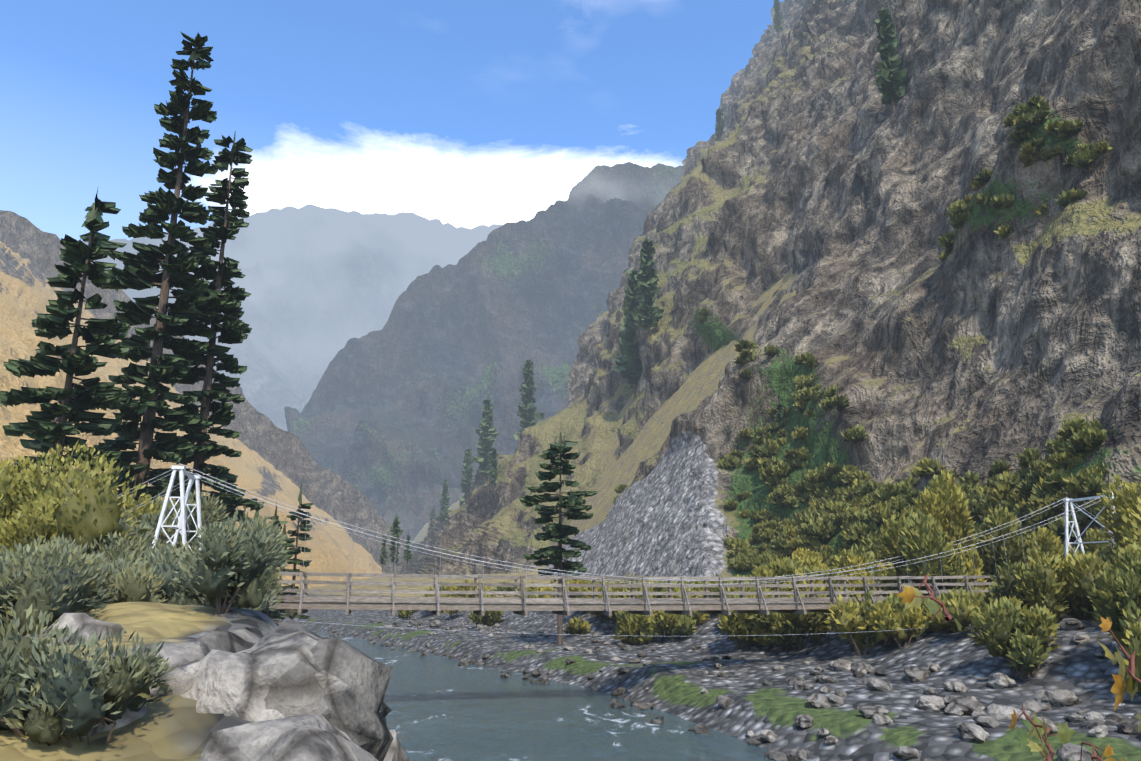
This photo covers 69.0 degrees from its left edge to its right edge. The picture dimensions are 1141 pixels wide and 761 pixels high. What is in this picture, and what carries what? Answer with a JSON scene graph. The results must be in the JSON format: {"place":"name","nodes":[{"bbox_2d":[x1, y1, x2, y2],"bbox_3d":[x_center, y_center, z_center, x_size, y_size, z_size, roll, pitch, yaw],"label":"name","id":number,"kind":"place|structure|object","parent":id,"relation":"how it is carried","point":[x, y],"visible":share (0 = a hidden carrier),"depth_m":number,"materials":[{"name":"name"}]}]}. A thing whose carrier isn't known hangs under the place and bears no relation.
{"place":"outdoors","nodes":[
{"label":"outdoors","id":0,"kind":"place"},
{"bbox_2d":[0,210,413,588],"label":"hill terrain","id":1,"kind":"structure","parent":0,"point":[273,461],"depth_m":584.80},
{"bbox_2d":[82,204,502,430],"bbox_3d":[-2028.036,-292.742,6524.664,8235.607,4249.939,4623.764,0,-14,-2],"label":"mountain terrain","id":2,"kind":"structure","parent":0,"point":[322,286],"depth_m":8669.87,"materials":[{"name":"grey stone"}]},
{"bbox_2d":[0,0,783,240],"label":"sky","id":3,"kind":"structure","parent":0,"point":[469,114],"materials":[{"name":"blue"}]},
{"bbox_2d":[284,162,684,544],"bbox_3d":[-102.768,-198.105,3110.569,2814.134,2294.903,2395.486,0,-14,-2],"label":"mountain terrain","id":4,"kind":"structure","parent":0,"point":[387,420],"depth_m":4152.14,"materials":[{"name":"grey stone"}]},
{"bbox_2d":[309,629,814,760],"bbox_3d":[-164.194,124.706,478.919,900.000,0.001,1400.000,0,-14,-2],"label":"river water","id":5,"kind":"structure","parent":0,"point":[445,709],"depth_m":32.57,"materials":[{"name":"grey liquid"}]},
{"bbox_2d":[0,265,1140,760],"bbox_3d":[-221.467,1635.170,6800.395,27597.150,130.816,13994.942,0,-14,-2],"label":"ground","id":6,"kind":"structure","parent":0,"point":[176,727],"depth_m":32.67,"materials":[{"name":"grey gravel"}]},
{"bbox_2d":[0,490,289,745],"bbox_3d":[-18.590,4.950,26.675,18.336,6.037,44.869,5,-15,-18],"label":"shrubs","id":7,"kind":"object","parent":6,"relation":"on","point":[143,555],"visible":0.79,"depth_m":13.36,"materials":[{"name":"green plant"}]},
{"bbox_2d":[24,609,411,760],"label":"boulders","id":8,"kind":"object","parent":6,"relation":"on","point":[290,689],"visible":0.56,"depth_m":9.44,"materials":[{"name":"grey stone"}]},
{"bbox_2d":[0,31,596,644],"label":"conifers","id":9,"kind":"object","parent":6,"relation":"on","point":[194,315],"depth_m":48.38,"materials":[{"name":"green plant"}]},
{"bbox_2d":[0,567,1092,746],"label":"shrub branches","id":10,"kind":"object","parent":6,"relation":"on","point":[17,731],"visible":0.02,"depth_m":31.20,"materials":[{"name":"brown plant"}]},
{"bbox_2d":[0,94,1140,695],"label":"bushes","id":11,"kind":"object","parent":6,"relation":"on","point":[1114,564],"visible":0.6,"depth_m":52.14,"materials":[{"name":"green plant"}]},
{"bbox_2d":[315,618,1140,760],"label":"river stones","id":12,"kind":"object","parent":6,"relation":"on","point":[990,715],"visible":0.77,"depth_m":28.97,"materials":[{"name":"grey stone"}]},
{"bbox_2d":[915,575,1140,760],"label":"twigs","id":13,"kind":"object","parent":6,"relation":"on","point":[949,617],"visible":0.98,"depth_m":1.36,"materials":[{"name":"brown plant"}]},
{"bbox_2d":[896,584,1140,760],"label":"leaves","id":14,"kind":"object","parent":13,"relation":"attached to","point":[1121,687],"visible":0.96,"depth_m":1.36,"materials":[{"name":"yellow plant"}]},
{"bbox_2d":[152,466,1116,557],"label":"bridge towers","id":15,"kind":"structure","parent":0,"point":[180,527],"depth_m":37.69,"materials":[{"name":"white metal"}]},
{"bbox_2d":[115,463,1107,635],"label":"suspension cables","id":16,"kind":"object","parent":15,"relation":"attached to","point":[526,569],"visible":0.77,"depth_m":38.80,"materials":[{"name":"grey metal"}]},
{"bbox_2d":[267,572,1032,615],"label":"bridge deck and rails","id":17,"kind":"structure","parent":16,"relation":"hanging from","point":[523,605],"depth_m":38.56,"materials":[{"name":"brown wood"}]},
{"bbox_2d":[381,0,1140,581],"bbox_3d":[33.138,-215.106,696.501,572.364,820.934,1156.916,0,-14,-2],"label":"cliff terrain","id":18,"kind":"structure","parent":0,"point":[981,348],"depth_m":128.32,"materials":[{"name":"grey stone"}]},
{"bbox_2d":[378,0,907,573],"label":"conifers","id":19,"kind":"object","parent":18,"relation":"on","point":[634,304],"depth_m":279.88,"materials":[{"name":"green plant"}]}
]}

